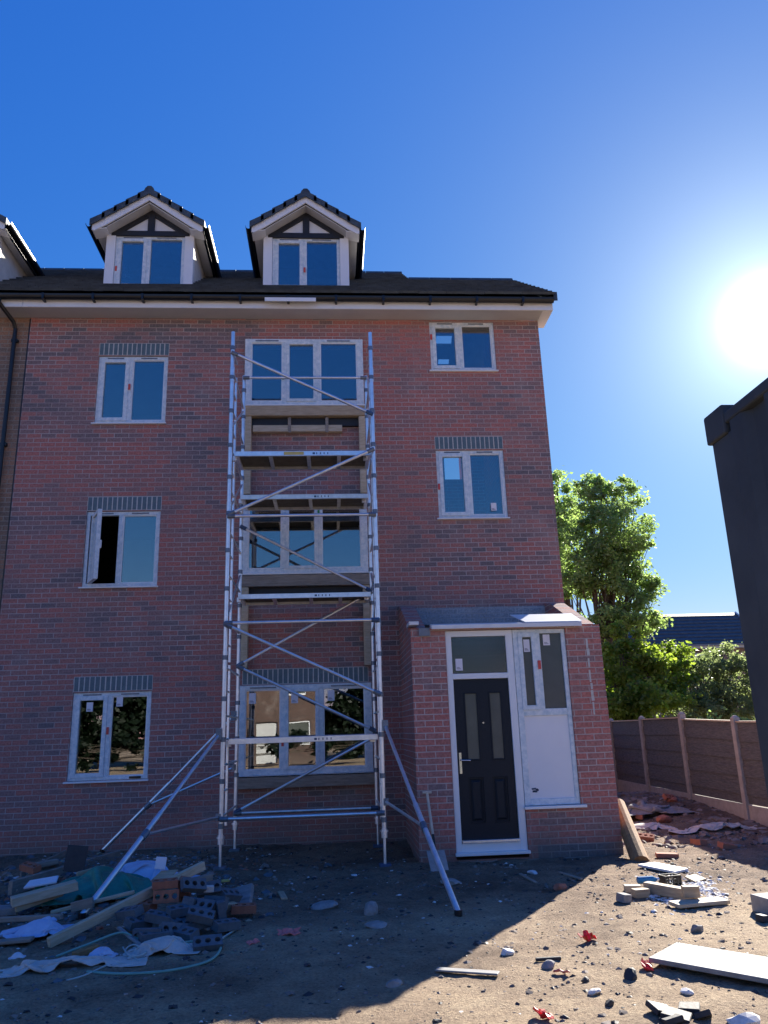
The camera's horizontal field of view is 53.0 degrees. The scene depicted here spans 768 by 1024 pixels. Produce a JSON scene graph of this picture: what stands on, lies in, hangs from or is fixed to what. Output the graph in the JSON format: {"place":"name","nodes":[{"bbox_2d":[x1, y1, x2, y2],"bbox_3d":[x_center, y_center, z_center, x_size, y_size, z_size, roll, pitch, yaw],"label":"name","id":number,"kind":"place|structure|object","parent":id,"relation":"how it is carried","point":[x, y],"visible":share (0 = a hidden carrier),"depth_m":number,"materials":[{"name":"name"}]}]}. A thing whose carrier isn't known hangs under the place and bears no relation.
{"place":"outdoors","nodes":[
{"label":"outdoors","id":0,"kind":"place"},
{"bbox_2d":[0,792,767,1023],"bbox_3d":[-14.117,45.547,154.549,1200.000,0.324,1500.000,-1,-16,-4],"label":"ground","id":1,"kind":"structure","parent":0,"point":[322,980],"depth_m":5.68,"materials":[{"name":"soil"}]},
{"bbox_2d":[0,936,34,944],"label":"timber","id":2,"kind":"object","parent":1,"relation":"on","point":[17,940],"visible":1,"depth_m":6.06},
{"bbox_2d":[0,917,56,936],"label":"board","id":3,"kind":"object","parent":1,"relation":"on","point":[10,931],"visible":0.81,"depth_m":6.29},
{"bbox_2d":[0,913,62,922],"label":"timber","id":4,"kind":"object","parent":1,"relation":"on","point":[22,918],"visible":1,"depth_m":6.54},
{"bbox_2d":[20,850,65,877],"bbox_3d":[-3.990,4.143,9.044,0.020,0.100,1.243,-2,-13,-1],"label":"timber","id":5,"kind":"object","parent":1,"relation":"on","point":[61,855],"visible":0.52,"depth_m":9.38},
{"bbox_2d":[35,859,58,866],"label":"timber","id":6,"kind":"object","parent":1,"relation":"on","point":[50,862],"visible":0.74,"depth_m":8.67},
{"bbox_2d":[0,214,102,596],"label":"terraced house","id":7,"kind":"structure","parent":1,"relation":"on","point":[20,268],"depth_m":12.49,"materials":[{"name":"brick"}]},
{"bbox_2d":[8,850,120,894],"bbox_3d":[-3.505,4.007,8.602,0.050,0.130,2.002,-5,-16,11],"label":"timber","id":8,"kind":"object","parent":1,"relation":"on","point":[19,884],"visible":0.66,"depth_m":8.01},
{"bbox_2d":[0,955,148,977],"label":"cloth","id":9,"kind":"object","parent":1,"relation":"on","point":[44,966],"visible":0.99,"depth_m":5.46,"materials":[{"name":"fabric"}]},
{"bbox_2d":[63,845,88,871],"bbox_3d":[-3.279,3.692,8.194,0.234,0.260,0.020,0,-23,7],"label":"card","id":10,"kind":"object","parent":1,"relation":"on","point":[75,858],"visible":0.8,"depth_m":8.19,"materials":[{"name":"cardboard"}]},
{"bbox_2d":[72,944,99,955],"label":"timber","id":11,"kind":"object","parent":1,"relation":"on","point":[85,951],"visible":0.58,"depth_m":5.76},
{"bbox_2d":[50,890,134,913],"bbox_3d":[-2.632,3.527,6.957,0.738,0.030,0.040,-11,-15,-6],"label":"timber","id":12,"kind":"object","parent":1,"relation":"on","point":[107,898],"visible":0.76,"depth_m":6.95,"materials":[{"name":"brown wood"}]},
{"bbox_2d":[56,931,137,957],"bbox_3d":[-2.171,3.289,5.879,0.638,0.082,0.145,7,-18,-30],"label":"strip","id":13,"kind":"object","parent":1,"relation":"on","point":[89,943],"visible":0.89,"depth_m":5.87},
{"bbox_2d":[88,946,117,957],"bbox_3d":[-2.101,3.255,5.687,0.270,0.076,0.185,5,-17,-22],"label":"paper scrap","id":14,"kind":"object","parent":1,"relation":"on","point":[103,951],"visible":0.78,"depth_m":5.66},
{"bbox_2d":[47,861,205,947],"bbox_3d":[-2.156,3.341,6.615,0.050,0.075,1.521,-14,-7,37],"label":"batten","id":15,"kind":"object","parent":1,"relation":"on","point":[63,935],"visible":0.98,"depth_m":6.40,"materials":[{"name":"brown wood"}]},
{"bbox_2d":[123,915,152,930],"bbox_3d":[-2.018,3.375,6.324,0.103,0.065,0.215,9,-11,40],"label":"loose brick","id":16,"kind":"object","parent":1,"relation":"on","point":[131,923],"visible":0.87,"depth_m":6.28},
{"bbox_2d":[115,904,143,920],"bbox_3d":[-2.118,3.334,6.406,0.215,0.065,0.102,-20,-7,21],"label":"loose brick","id":17,"kind":"object","parent":16,"relation":"on","point":[135,911],"visible":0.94,"depth_m":6.37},
{"bbox_2d":[132,927,161,943],"bbox_3d":[-1.856,3.320,6.030,0.215,0.102,0.065,-2,-20,2],"label":"loose brick","id":18,"kind":"object","parent":1,"relation":"on","point":[135,931],"visible":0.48,"depth_m":6.01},
{"bbox_2d":[137,899,156,911],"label":"loose brick","id":19,"kind":"object","parent":1,"relation":"on","point":[148,904],"visible":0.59,"depth_m":6.61,"materials":[{"name":"brick"}]},
{"bbox_2d":[153,889,178,903],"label":"loose brick","id":20,"kind":"object","parent":19,"relation":"on","point":[162,893],"visible":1,"depth_m":6.62,"materials":[{"name":"brick"}]},
{"bbox_2d":[152,877,177,889],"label":"loose brick","id":21,"kind":"object","parent":20,"relation":"on","point":[164,883],"visible":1,"depth_m":6.72,"materials":[{"name":"brick"}]},
{"bbox_2d":[86,940,221,974],"bbox_3d":[-1.541,3.207,5.529,1.012,0.074,0.492,13,-21,-41],"label":"hose","id":22,"kind":"object","parent":1,"relation":"on","point":[163,971],"visible":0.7,"depth_m":5.32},
{"bbox_2d":[138,929,169,942],"bbox_3d":[-1.794,3.311,6.003,0.215,0.065,0.102,9,-15,-27],"label":"loose brick","id":23,"kind":"object","parent":1,"relation":"on","point":[144,936],"visible":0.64,"depth_m":5.97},
{"bbox_2d":[122,935,199,958],"bbox_3d":[-1.669,3.266,5.817,0.576,0.094,0.350,1,-16,-10],"label":"cloth","id":24,"kind":"object","parent":1,"relation":"on","point":[173,944],"visible":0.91,"depth_m":5.75,"materials":[{"name":"fabric"}]},
{"bbox_2d":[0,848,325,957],"bbox_3d":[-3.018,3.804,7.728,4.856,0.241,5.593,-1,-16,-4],"label":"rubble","id":25,"kind":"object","parent":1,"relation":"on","point":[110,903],"visible":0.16,"depth_m":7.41,"materials":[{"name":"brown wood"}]},
{"bbox_2d":[151,869,177,880],"bbox_3d":[-2.091,3.466,7.338,0.220,0.011,0.160,-15,5,23],"label":"card","id":26,"kind":"object","parent":1,"relation":"on","point":[165,874],"visible":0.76,"depth_m":7.35,"materials":[{"name":"brown cardboard"}]},
{"bbox_2d":[154,857,166,869],"bbox_3d":[-2.153,3.385,7.420,0.100,0.110,0.012,7,-29,-7],"label":"card","id":27,"kind":"object","parent":26,"relation":"on","point":[160,862],"visible":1,"depth_m":7.42,"materials":[{"name":"paper"}]},
{"bbox_2d":[167,915,185,922],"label":"loose brick","id":28,"kind":"object","parent":1,"relation":"on","point":[179,919],"visible":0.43,"depth_m":6.32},
{"bbox_2d":[144,909,170,923],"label":"loose brick","id":29,"kind":"object","parent":28,"relation":"on","point":[155,916],"visible":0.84,"depth_m":6.30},
{"bbox_2d":[166,904,194,917],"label":"loose brick","id":30,"kind":"object","parent":28,"relation":"on","point":[177,910],"visible":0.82,"depth_m":6.37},
{"bbox_2d":[193,897,216,910],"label":"loose brick","id":31,"kind":"object","parent":30,"relation":"on","point":[210,904],"visible":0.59,"depth_m":6.47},
{"bbox_2d":[172,925,199,940],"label":"loose brick","id":32,"kind":"object","parent":1,"relation":"on","point":[185,933],"visible":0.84,"depth_m":6.06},
{"bbox_2d":[159,921,187,935],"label":"loose brick","id":33,"kind":"object","parent":32,"relation":"on","point":[169,926],"visible":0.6,"depth_m":6.11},
{"bbox_2d":[0,846,377,991],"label":"rubble","id":34,"kind":"object","parent":1,"relation":"on","point":[46,910],"depth_m":8.28,"materials":[{"name":"stone"}]},
{"bbox_2d":[3,916,72,937],"bbox_3d":[-2.842,3.408,6.347,0.533,0.111,0.374,2,-16,-14],"label":"empty sack","id":35,"kind":"object","parent":34,"relation":"on","point":[44,926],"visible":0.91,"depth_m":6.27,"materials":[{"name":"plastic"}]},
{"bbox_2d":[70,897,93,911],"bbox_3d":[-2.695,3.509,6.875,0.199,0.080,0.040,-14,-16,1],"label":"timber","id":36,"kind":"object","parent":34,"relation":"on","point":[87,903],"visible":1,"depth_m":6.86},
{"bbox_2d":[33,866,175,906],"bbox_3d":[-2.749,3.627,7.605,1.348,0.248,0.899,3,-16,-16],"label":"plastic sheet","id":37,"kind":"object","parent":34,"relation":"on","point":[91,881],"visible":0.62,"depth_m":7.42,"materials":[{"name":"plastic"}]},
{"bbox_2d":[23,875,58,888],"bbox_3d":[-3.354,3.628,7.543,0.299,0.020,0.160,-5,-1,-10],"label":"board","id":38,"kind":"object","parent":37,"relation":"on","point":[41,882],"visible":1,"depth_m":7.52,"materials":[{"name":"wood"}]},
{"bbox_2d":[119,860,199,879],"bbox_3d":[-2.568,3.807,8.190,0.998,0.171,0.749,-12,-19,32],"label":"empty sack","id":39,"kind":"object","parent":34,"relation":"on","point":[144,868],"visible":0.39,"depth_m":8.06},
{"bbox_2d":[182,920,210,929],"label":"loose brick","id":40,"kind":"object","parent":1,"relation":"on","point":[196,925],"visible":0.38,"depth_m":6.26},
{"bbox_2d":[186,905,214,925],"bbox_3d":[-1.498,3.295,6.284,0.215,0.065,0.103,15,7,-4],"label":"loose brick","id":41,"kind":"object","parent":40,"relation":"on","point":[196,914],"visible":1,"depth_m":6.24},
{"bbox_2d":[192,933,222,951],"bbox_3d":[-1.332,3.262,5.814,0.215,0.065,0.103,3,15,-17],"label":"loose brick","id":42,"kind":"object","parent":1,"relation":"on","point":[211,942],"visible":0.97,"depth_m":5.79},
{"bbox_2d":[204,895,228,910],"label":"loose brick","id":43,"kind":"object","parent":1,"relation":"on","point":[224,898],"visible":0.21,"depth_m":6.68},
{"bbox_2d":[204,885,213,892],"bbox_3d":[-1.551,3.334,6.810,0.089,0.050,0.050,7,-7,-12],"label":"slab","id":44,"kind":"object","parent":43,"relation":"on","point":[210,888],"depth_m":6.79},
{"bbox_2d":[180,877,206,892],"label":"loose brick","id":45,"kind":"object","parent":44,"relation":"on","point":[192,885],"visible":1,"depth_m":6.74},
{"bbox_2d":[216,899,226,918],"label":"loose brick","id":46,"kind":"object","parent":1,"relation":"on","point":[221,909],"visible":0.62,"depth_m":6.41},
{"bbox_2d":[211,917,240,932],"bbox_3d":[-1.293,3.377,6.292,0.215,0.065,0.102,18,-17,-41],"label":"loose brick","id":47,"kind":"object","parent":1,"relation":"on","point":[225,925],"visible":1,"depth_m":6.26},
{"bbox_2d":[217,888,242,901],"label":"loose brick","id":48,"kind":"object","parent":1,"relation":"on","point":[233,894],"visible":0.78,"depth_m":6.94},
{"bbox_2d":[197,879,221,897],"bbox_3d":[-1.570,3.377,6.897,0.215,0.103,0.065,-4,-47,-15],"label":"loose brick","id":49,"kind":"object","parent":48,"relation":"on","point":[215,883],"visible":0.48,"depth_m":6.88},
{"bbox_2d":[230,902,256,913],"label":"loose brick","id":50,"kind":"object","parent":1,"relation":"on","point":[243,908],"visible":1,"depth_m":6.79,"materials":[{"name":"brick"}]},
{"bbox_2d":[234,883,253,902],"bbox_3d":[-1.336,3.604,7.104,0.260,0.300,0.050,-19,-58,13],"label":"slab","id":51,"kind":"object","parent":1,"relation":"on","point":[246,891],"depth_m":7.13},
{"bbox_2d":[77,331,461,919],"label":"scaffold tower","id":52,"kind":"structure","parent":1,"relation":"on","point":[323,461],"depth_m":10.47,"materials":[{"name":"metal"}]},
{"bbox_2d":[277,927,300,935],"bbox_3d":[-0.757,3.348,6.138,0.198,0.044,0.100,1,-16,-9],"label":"plastic scrap","id":53,"kind":"object","parent":1,"relation":"on","point":[286,931],"visible":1,"depth_m":6.15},
{"bbox_2d":[0,186,623,862],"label":"brick house","id":54,"kind":"structure","parent":1,"relation":"on","point":[496,714],"depth_m":11.97,"materials":[{"name":"red brick"}]},
{"bbox_2d":[63,691,151,783],"bbox_3d":[-3.930,3.216,11.022,1.170,1.240,0.135,-1,-16,-4],"label":"window","id":55,"kind":"structure","parent":54,"relation":"in","point":[107,697],"depth_m":11.01,"materials":[{"name":"plastic"}]},
{"bbox_2d":[78,509,160,588],"bbox_3d":[-4.004,0.529,11.611,1.170,1.205,0.461,-1,-16,-4],"label":"window","id":56,"kind":"structure","parent":54,"relation":"in","point":[93,543],"depth_m":11.69,"materials":[{"name":"plastic"}]},
{"bbox_2d":[91,357,167,424],"bbox_3d":[-4.096,-1.971,12.485,1.170,1.205,0.135,-1,-16,-4],"label":"window","id":57,"kind":"structure","parent":54,"relation":"in","point":[126,419],"depth_m":12.47,"materials":[{"name":"plastic"}]},
{"bbox_2d":[245,339,364,405],"bbox_3d":[-1.312,-2.278,12.689,1.980,1.216,0.210,-1,-16,-4],"label":"window","id":58,"kind":"structure","parent":54,"relation":"in","point":[285,400],"depth_m":12.64,"materials":[{"name":"plastic"}]},
{"bbox_2d":[242,509,368,575],"bbox_3d":[-1.228,0.353,11.947,1.980,1.276,0.210,-1,-16,-4],"label":"window","id":59,"kind":"structure","parent":54,"relation":"in","point":[284,569],"depth_m":11.81,"materials":[{"name":"plastic"}]},
{"bbox_2d":[238,682,373,777],"bbox_3d":[-1.138,3.150,11.158,1.980,1.271,0.210,-1,-16,-4],"label":"window","id":60,"kind":"structure","parent":54,"relation":"in","point":[284,769],"depth_m":11.10,"materials":[{"name":"plastic"}]},
{"bbox_2d":[429,322,498,371],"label":"window","id":61,"kind":"structure","parent":54,"relation":"in","point":[459,367],"depth_m":13.08,"materials":[{"name":"plastic"}]},
{"bbox_2d":[436,450,509,519],"bbox_3d":[1.404,-0.441,12.420,1.169,1.173,0.135,-1,-16,-4],"label":"window","id":62,"kind":"structure","parent":54,"relation":"in","point":[465,455],"depth_m":12.40,"materials":[{"name":"plastic"}]},
{"bbox_2d":[453,678,518,839],"bbox_3d":[1.268,3.057,9.607,0.705,1.904,0.110,-1,-16,-4],"label":"front door","id":63,"kind":"structure","parent":54,"relation":"in","point":[486,776],"depth_m":9.61,"materials":[{"name":"black plastic"}]},
{"bbox_2d":[512,628,586,809],"bbox_3d":[2.071,2.589,9.778,0.774,2.198,0.140,-1,-16,-4],"label":"porch window","id":64,"kind":"structure","parent":54,"relation":"in","point":[546,731],"depth_m":9.77,"materials":[{"name":"plastic"}]},
{"bbox_2d":[310,900,337,909],"bbox_3d":[-0.551,3.632,7.081,0.260,0.078,0.167,-9,-12,-3],"label":"stone","id":65,"kind":"object","parent":1,"relation":"on","point":[326,904],"visible":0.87,"depth_m":7.04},
{"bbox_2d":[364,901,377,915],"bbox_3d":[-0.121,3.529,6.808,0.118,0.162,0.220,10,-23,-7],"label":"stone","id":66,"kind":"object","parent":1,"relation":"on","point":[371,908],"visible":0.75,"depth_m":6.74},
{"bbox_2d":[364,920,386,928],"bbox_3d":[-0.061,3.388,6.301,0.201,0.050,0.155,6,-8,-16],"label":"stone","id":67,"kind":"object","parent":1,"relation":"on","point":[376,924],"visible":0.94,"depth_m":6.28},
{"bbox_2d":[0,847,761,1023],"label":"pale grit","id":68,"kind":"object","parent":1,"relation":"on","point":[369,967],"visible":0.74,"depth_m":6.46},
{"bbox_2d":[0,831,767,1023],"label":"loose stones","id":69,"kind":"object","parent":1,"relation":"on","point":[287,993],"visible":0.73,"depth_m":5.92,"materials":[{"name":"stone"}]},
{"bbox_2d":[0,830,767,1023],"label":"dark clods","id":70,"kind":"object","parent":1,"relation":"on","point":[308,993],"visible":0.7,"depth_m":5.87,"materials":[{"name":"soil"}]},
{"bbox_2d":[386,978,402,987],"bbox_3d":[0.070,2.981,4.853,0.088,0.056,0.128,-22,-28,35],"label":"stone","id":71,"kind":"object","parent":1,"relation":"on","point":[394,983],"visible":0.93,"depth_m":4.83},
{"bbox_2d":[422,791,448,871],"bbox_3d":[0.602,3.713,9.000,0.215,0.808,0.583,-1,-16,-4],"label":"spade","id":72,"kind":"object","parent":1,"relation":"on","point":[432,863],"visible":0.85,"depth_m":8.97,"materials":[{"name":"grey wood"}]},
{"bbox_2d":[435,967,499,975],"bbox_3d":[0.545,3.013,5.049,0.423,0.012,0.070,-8,-17,20],"label":"metal strip","id":73,"kind":"object","parent":1,"relation":"on","point":[467,971],"visible":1,"depth_m":5.04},
{"bbox_2d":[533,1007,553,1019],"bbox_3d":[0.885,2.772,4.256,0.071,0.053,0.147,5,-17,-24],"label":"plastic scrap","id":74,"kind":"object","parent":1,"relation":"on","point":[543,1014],"visible":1,"depth_m":4.24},
{"bbox_2d":[552,465,586,612],"bbox_3d":[6.095,3.496,27.030,2.939,10.903,3.224,-8,-17,22],"label":"broadleaf tree","id":75,"kind":"object","parent":1,"relation":"on","point":[563,507],"visible":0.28,"depth_m":27.87,"materials":[{"name":"green plant"}]},
{"bbox_2d":[556,470,672,688],"bbox_3d":[7.057,3.221,24.020,4.055,9.757,3.162,-5,-16,12],"label":"broadleaf tree","id":76,"kind":"object","parent":1,"relation":"on","point":[613,552],"visible":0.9,"depth_m":24.21,"materials":[{"name":"green plant"}]},
{"bbox_2d":[616,892,631,902],"bbox_3d":[2.159,3.475,6.929,0.119,0.070,0.100,17,-18,-30],"label":"rubble stone","id":77,"kind":"object","parent":1,"relation":"on","point":[622,897],"visible":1,"depth_m":6.90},
{"bbox_2d":[624,967,636,980],"bbox_3d":[1.552,2.914,4.838,0.085,0.083,0.120,-1,-3,33],"label":"stone","id":78,"kind":"object","parent":1,"relation":"on","point":[630,973],"visible":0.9,"depth_m":4.82,"materials":[{"name":"stone"}]},
{"bbox_2d":[618,798,649,861],"bbox_3d":[3.002,3.934,9.432,0.210,0.710,1.185,-3,-16,5],"label":"timber pole","id":79,"kind":"object","parent":1,"relation":"on","point":[635,849],"visible":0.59,"depth_m":9.23,"materials":[{"name":"wood"}]},
{"bbox_2d":[631,887,649,897],"bbox_3d":[2.369,3.517,7.105,0.150,0.070,0.090,2,-16,-12],"label":"wood block","id":80,"kind":"object","parent":1,"relation":"on","point":[643,892],"depth_m":7.07,"materials":[{"name":"brown wood"}]},
{"bbox_2d":[636,876,659,883],"bbox_3d":[2.566,3.574,7.479,0.225,0.068,0.068,1,-16,-9],"label":"bottle","id":81,"kind":"object","parent":1,"relation":"on","point":[640,879],"visible":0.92,"depth_m":7.45,"materials":[{"name":"plastic"}]},
{"bbox_2d":[601,619,703,720],"bbox_3d":[7.181,5.079,20.853,4.102,4.502,2.847,2,-16,-15],"label":"sycamore bush","id":82,"kind":"object","parent":1,"relation":"on","point":[637,693],"visible":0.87,"depth_m":20.85,"materials":[{"name":"green plant"}]},
{"bbox_2d":[634,822,677,829],"bbox_3d":[3.916,4.686,11.510,0.873,0.082,0.500,-5,-16,10],"label":"sand bag","id":83,"kind":"object","parent":1,"relation":"on","point":[651,825],"visible":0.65,"depth_m":11.40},
{"bbox_2d":[645,1000,667,1015],"bbox_3d":[1.541,2.758,4.262,0.169,0.030,0.120,23,-11,-17],"label":"slate piece","id":84,"kind":"object","parent":1,"relation":"on","point":[656,1008],"visible":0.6,"depth_m":4.25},
{"bbox_2d":[627,800,694,815],"bbox_3d":[4.333,4.803,12.567,1.252,0.176,0.748,1,-16,-9],"label":"sand bag","id":85,"kind":"object","parent":1,"relation":"on","point":[641,807],"visible":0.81,"depth_m":12.41,"materials":[{"name":"grey fabric"}]},
{"bbox_2d":[638,862,687,873],"bbox_3d":[3.026,3.850,8.331,0.260,0.025,0.479,8,-16,-31],"label":"white sheet","id":86,"kind":"object","parent":1,"relation":"on","point":[664,867],"visible":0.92,"depth_m":8.28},
{"bbox_2d":[655,852,678,858],"bbox_3d":[3.347,4.068,9.118,0.259,0.050,0.140,0,-16,4],"label":"brick piece","id":87,"kind":"object","parent":1,"relation":"on","point":[672,855],"visible":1,"depth_m":9.06,"materials":[{"name":"brick"}]},
{"bbox_2d":[643,881,694,899],"bbox_3d":[2.628,3.472,7.045,0.090,0.090,0.529,10,-19,-36],"label":"timber","id":88,"kind":"object","parent":1,"relation":"on","point":[665,890],"visible":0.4,"depth_m":7.06,"materials":[{"name":"brown wood"}]},
{"bbox_2d":[658,1014,684,1023],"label":"slate piece","id":89,"kind":"object","parent":1,"relation":"on","point":[675,1018],"visible":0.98,"depth_m":4.08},
{"bbox_2d":[660,1006,691,1022],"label":"slate piece","id":90,"kind":"object","parent":1,"relation":"on","point":[669,1011],"visible":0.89,"depth_m":4.17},
{"bbox_2d":[601,611,755,720],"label":"bungalow","id":91,"kind":"object","parent":1,"relation":"on","point":[704,630],"visible":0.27,"depth_m":43.79,"materials":[{"name":"tile"}]},
{"bbox_2d":[633,871,734,914],"bbox_3d":[2.859,3.606,7.383,1.105,0.041,2.169,-4,-16,9],"label":"plaster rubble","id":92,"kind":"object","parent":1,"relation":"on","point":[703,889],"visible":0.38,"depth_m":7.18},
{"bbox_2d":[658,873,681,885],"bbox_3d":[2.795,3.597,7.518,0.180,0.100,0.120,3,-16,-16],"label":"crate","id":93,"kind":"object","parent":92,"relation":"on","point":[675,878],"visible":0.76,"depth_m":7.49,"materials":[{"name":"black plastic"}]},
{"bbox_2d":[609,712,767,826],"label":"panel fence","id":94,"kind":"object","parent":1,"relation":"on","point":[680,755],"visible":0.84,"depth_m":13.51,"materials":[{"name":"concrete"}]},
{"bbox_2d":[678,1001,700,1014],"bbox_3d":[1.697,2.756,4.274,0.120,0.030,0.130,-13,-19,24],"label":"slate piece","id":95,"kind":"object","parent":1,"relation":"on","point":[693,1007],"visible":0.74,"depth_m":4.25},
{"bbox_2d":[617,791,767,848],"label":"yard rubble","id":96,"kind":"object","parent":1,"relation":"on","point":[761,839],"visible":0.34,"depth_m":11.14,"materials":[{"name":"stone"}]},
{"bbox_2d":[668,896,729,908],"bbox_3d":[2.734,3.388,6.678,0.494,0.031,0.170,1,-16,-11],"label":"timber","id":97,"kind":"object","parent":1,"relation":"on","point":[698,902],"visible":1,"depth_m":6.63,"materials":[{"name":"brown wood"}]},
{"bbox_2d":[681,885,699,897],"bbox_3d":[2.699,3.341,6.776,0.140,0.090,0.080,-3,-16,6],"label":"wood block","id":98,"kind":"object","parent":97,"relation":"on","point":[690,891],"depth_m":6.74,"materials":[{"name":"brown wood"}]},
{"bbox_2d":[694,1009,711,1019],"bbox_3d":[1.732,2.727,4.174,0.090,0.030,0.119,-24,-40,10],"label":"slate piece","id":99,"kind":"object","parent":1,"relation":"on","point":[702,1014],"visible":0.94,"depth_m":4.13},
{"bbox_2d":[656,639,755,720],"bbox_3d":[9.813,5.546,21.794,5.027,3.916,2.657,1,-16,-9],"label":"shrub","id":100,"kind":"object","parent":1,"relation":"on","point":[719,690],"visible":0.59,"depth_m":21.58,"materials":[{"name":"green plant"}]},
{"bbox_2d":[649,942,767,983],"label":"floor board","id":101,"kind":"object","parent":1,"relation":"on","point":[742,966],"visible":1,"depth_m":4.94,"materials":[{"name":"wood"}]},
{"bbox_2d":[668,822,765,833],"bbox_3d":[4.759,4.483,10.990,1.373,0.116,0.400,1,-16,-9],"label":"cloth","id":102,"kind":"object","parent":1,"relation":"on","point":[712,826],"visible":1,"depth_m":10.93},
{"bbox_2d":[689,707,753,720],"bbox_3d":[7.458,5.753,18.619,4.973,1.971,4.863,-16,-21,42],"label":"hedge bush","id":103,"kind":"object","parent":1,"relation":"on","point":[720,716],"depth_m":18.99,"materials":[{"name":"green plant"}]},
{"bbox_2d":[717,841,737,849],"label":"loose brick","id":104,"kind":"object","parent":1,"relation":"on","point":[725,845],"visible":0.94,"depth_m":9.53,"materials":[{"name":"brick"}]},
{"bbox_2d":[704,377,767,795],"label":"site container","id":105,"kind":"object","parent":1,"relation":"on","point":[737,436],"visible":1,"depth_m":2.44,"materials":[{"name":"metal"}]},
{"bbox_2d":[726,1012,759,1023],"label":"stone","id":106,"kind":"object","parent":1,"relation":"on","point":[747,1018],"visible":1,"depth_m":4.04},
{"bbox_2d":[750,892,767,913],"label":"concrete block","id":107,"kind":"object","parent":1,"relation":"on","point":[759,902],"depth_m":6.39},
{"bbox_2d":[0,0,767,623],"label":"sky","id":108,"kind":"structure","parent":0,"point":[610,157],"materials":[{"name":"blue"}]},
{"label":"timber","id":109,"kind":"object","parent":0,"visible":0},
{"bbox_2d":[19,861,40,873],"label":"loose brick","id":110,"kind":"object","parent":109,"relation":"on","point":[29,867],"visible":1,"depth_m":8.20,"materials":[{"name":"brick"}]},
{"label":"timber","id":111,"kind":"object","parent":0,"visible":0},
{"bbox_2d":[0,904,17,915],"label":"board","id":112,"kind":"object","parent":111,"relation":"on","point":[8,909],"visible":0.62,"depth_m":6.92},
{"bbox_2d":[10,879,77,907],"bbox_3d":[-3.119,3.505,7.074,0.556,0.075,0.160,-2,-13,-32],"label":"timber","id":113,"kind":"object","parent":112,"relation":"on","point":[32,896],"visible":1,"depth_m":7.02,"materials":[{"name":"brown wood"}]},
{"bbox_2d":[15,894,63,911],"bbox_3d":[-3.150,3.548,7.033,0.416,0.060,0.050,-2,-12,-43],"label":"timber","id":114,"kind":"object","parent":113,"relation":"on","point":[22,907],"visible":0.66,"depth_m":6.96,"materials":[{"name":"brown wood"}]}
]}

